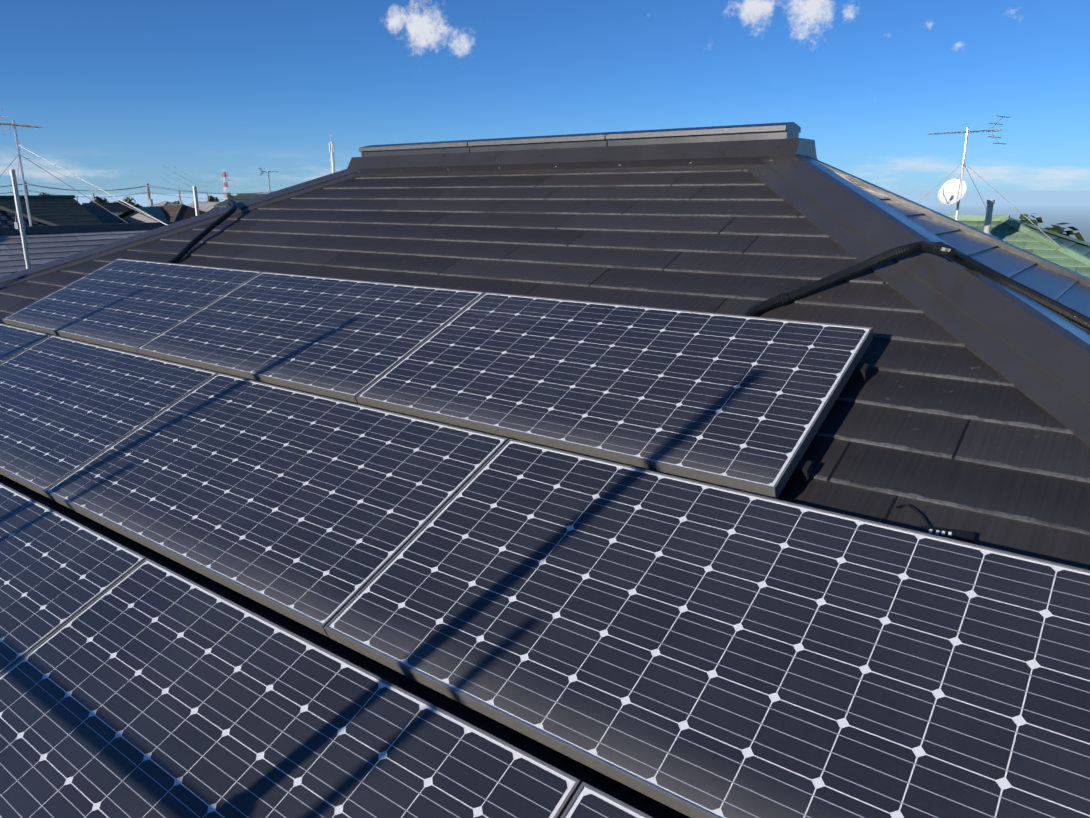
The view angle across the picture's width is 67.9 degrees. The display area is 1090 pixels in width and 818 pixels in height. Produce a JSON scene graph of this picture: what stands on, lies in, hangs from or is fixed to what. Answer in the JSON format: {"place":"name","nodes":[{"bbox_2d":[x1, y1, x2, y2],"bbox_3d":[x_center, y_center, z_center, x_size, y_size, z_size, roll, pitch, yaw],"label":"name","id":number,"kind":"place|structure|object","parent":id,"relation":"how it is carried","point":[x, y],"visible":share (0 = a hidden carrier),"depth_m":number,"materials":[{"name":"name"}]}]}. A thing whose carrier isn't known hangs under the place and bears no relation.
{"place":"outdoors","nodes":[
{"label":"outdoors","id":0,"kind":"place"},
{"bbox_2d":[0,206,58,226],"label":"house","id":1,"kind":"structure","parent":0,"point":[8,216],"depth_m":23.98,"materials":[{"name":"grey tile"}]},
{"bbox_2d":[0,195,102,224],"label":"house","id":2,"kind":"structure","parent":0,"point":[64,209],"depth_m":36.75,"materials":[{"name":"stone"}]},
{"bbox_2d":[0,222,174,276],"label":"neighboring roof","id":3,"kind":"structure","parent":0,"point":[45,244],"depth_m":14.15,"materials":[{"name":"grey metal"}]},
{"bbox_2d":[0,109,159,225],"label":"antenna","id":4,"kind":"object","parent":3,"relation":"on","point":[14,125],"visible":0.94,"depth_m":15.40,"materials":[{"name":"silver metal"}]},
{"bbox_2d":[18,144,167,224],"bbox_3d":[-8.455,-4.188,15.228,3.134,1.566,0.021,3,15,11],"label":"guy wire","id":5,"kind":"object","parent":4,"relation":"attached to","point":[92,184],"visible":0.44,"depth_m":15.22,"materials":[{"name":"white"}]},
{"bbox_2d":[1,167,273,199],"bbox_3d":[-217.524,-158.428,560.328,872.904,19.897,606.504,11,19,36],"label":"wires","id":6,"kind":"object","parent":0,"point":[148,192],"visible":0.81,"depth_m":101.98,"materials":[{"name":"black"}]},
{"bbox_2d":[148,201,174,206],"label":"house","id":7,"kind":"structure","parent":0,"point":[163,203],"depth_m":172.18,"materials":[{"name":"grey stone"}]},
{"bbox_2d":[258,168,277,192],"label":"antenna","id":8,"kind":"object","parent":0,"point":[268,177],"visible":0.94,"depth_m":56.57,"materials":[{"name":"silver metal"}]},
{"bbox_2d":[0,0,1089,194],"label":"sky","id":9,"kind":"structure","parent":0,"point":[120,93],"materials":[{"name":"blue"}]},
{"bbox_2d":[74,190,1089,242],"bbox_3d":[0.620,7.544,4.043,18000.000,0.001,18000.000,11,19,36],"label":"ground","id":10,"kind":"structure","parent":0,"point":[1051,208],"depth_m":558.01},
{"bbox_2d":[90,196,108,202],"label":"tree","id":11,"kind":"object","parent":10,"relation":"on","point":[99,199],"visible":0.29,"depth_m":301.98,"materials":[{"name":"green plant"}]},
{"bbox_2d":[10,169,199,268],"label":"poles","id":12,"kind":"object","parent":10,"relation":"on","point":[20,224],"visible":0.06,"depth_m":8.43,"materials":[{"name":"metal"}]},
{"bbox_2d":[82,204,130,223],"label":"house","id":13,"kind":"structure","parent":10,"relation":"on","point":[103,216],"depth_m":77.28,"materials":[{"name":"tile"}]},
{"bbox_2d":[82,202,131,215],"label":"house","id":14,"kind":"structure","parent":10,"relation":"on","point":[117,209],"depth_m":153.95,"materials":[{"name":"black stone"}]},
{"bbox_2d":[23,181,209,210],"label":"utility poles","id":15,"kind":"object","parent":10,"relation":"on","point":[150,201],"visible":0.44,"depth_m":101.32,"materials":[{"name":"concrete"}]},
{"bbox_2d":[116,196,141,206],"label":"tree","id":16,"kind":"object","parent":10,"relation":"on","point":[127,199],"visible":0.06,"depth_m":177.74,"materials":[{"name":"green plant"}]},
{"bbox_2d":[118,206,167,222],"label":"house","id":17,"kind":"structure","parent":10,"relation":"on","point":[135,216],"depth_m":79.57,"materials":[{"name":"green metal"}]},
{"bbox_2d":[144,204,206,221],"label":"house","id":18,"kind":"structure","parent":10,"relation":"on","point":[175,212],"depth_m":82.43,"materials":[{"name":"brown tile"}]},
{"bbox_2d":[187,201,219,211],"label":"house","id":19,"kind":"structure","parent":10,"relation":"on","point":[206,206],"depth_m":164.98,"materials":[{"name":"white paint"}]},
{"bbox_2d":[207,195,218,201],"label":"tree","id":20,"kind":"object","parent":10,"relation":"on","point":[213,199],"visible":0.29,"depth_m":355.62,"materials":[{"name":"green plant"}]},
{"bbox_2d":[221,169,229,200],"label":"transmission tower","id":21,"kind":"structure","parent":10,"relation":"on","point":[224,179],"depth_m":737.76,"materials":[{"name":"metal"}]},
{"bbox_2d":[213,193,267,208],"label":"house","id":22,"kind":"structure","parent":10,"relation":"on","point":[244,197],"depth_m":110.26,"materials":[{"name":"stone"}]},
{"bbox_2d":[329,139,334,172],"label":"telecom mast","id":23,"kind":"object","parent":10,"relation":"on","point":[331,147],"visible":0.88,"depth_m":212.64,"materials":[{"name":"white metal"}]},
{"bbox_2d":[1019,213,1042,225],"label":"tree","id":24,"kind":"object","parent":10,"relation":"on","point":[1036,221],"depth_m":63.04,"materials":[{"name":"green plant"}]},
{"bbox_2d":[1044,227,1058,232],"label":"tree","id":25,"kind":"object","parent":10,"relation":"on","point":[1055,229],"depth_m":40.11,"materials":[{"name":"green plant"}]},
{"bbox_2d":[1046,223,1084,241],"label":"tree","id":26,"kind":"object","parent":10,"relation":"on","point":[1077,234],"depth_m":42.92,"materials":[{"name":"green plant"}]},
{"bbox_2d":[945,215,1089,277],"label":"roof","id":27,"kind":"structure","parent":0,"point":[1070,253],"depth_m":15.87,"materials":[{"name":"green metal"}]},
{"bbox_2d":[920,116,1057,244],"bbox_3d":[7.989,-3.980,14.972,2.358,2.591,2.850,-1,15,-2],"label":"antenna","id":28,"kind":"object","parent":27,"relation":"on","point":[951,191],"visible":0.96,"depth_m":14.59,"materials":[{"name":"silver metal"}]},
{"bbox_2d":[984,200,994,234],"bbox_3d":[8.490,-3.635,15.500,0.140,0.713,0.133,11,19,36],"label":"vent pipe","id":29,"kind":"object","parent":27,"relation":"on","point":[989,212],"visible":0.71,"depth_m":15.45,"materials":[{"name":"silver metal"}]},
{"bbox_3d":[-0.004,2.569,6.377,11.751,8.405,8.561,11,19,36],"label":"house body","id":30,"kind":"object","parent":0,"visible":0},
{"bbox_2d":[0,168,1089,817],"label":"roof slates","id":31,"kind":"object","parent":30,"relation":"on","point":[934,424],"visible":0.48,"depth_m":3.30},
{"bbox_2d":[0,122,1089,446],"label":"ridge and hip caps","id":32,"kind":"structure","parent":31,"relation":"on","point":[1032,350],"depth_m":3.78,"materials":[{"name":"metal"}]},
{"bbox_2d":[165,199,1089,330],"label":"conduits","id":33,"kind":"object","parent":31,"relation":"on","point":[970,263],"visible":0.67,"depth_m":2.95,"materials":[{"name":"black plastic"}]},
{"bbox_2d":[358,160,944,305],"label":"fixings","id":34,"kind":"object","parent":31,"relation":"on","point":[784,297],"visible":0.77,"depth_m":2.96,"materials":[{"name":"black"}]},
{"bbox_2d":[789,363,868,482],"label":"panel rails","id":35,"kind":"object","parent":31,"relation":"on","point":[803,471],"visible":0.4,"depth_m":2.20,"materials":[{"name":"black metal"}]},
{"bbox_2d":[0,258,1089,817],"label":"solar panels","id":36,"kind":"object","parent":35,"relation":"on","point":[578,530],"visible":1,"depth_m":2.08,"materials":[{"name":"glass"}]},
{"bbox_2d":[896,504,974,543],"bbox_3d":[0.924,0.282,1.943,0.076,0.045,0.202,-11,18,-35],"label":"cable connector","id":37,"kind":"object","parent":31,"relation":"on","point":[965,536],"visible":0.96,"depth_m":1.91,"materials":[{"name":"black plastic"}]}
]}

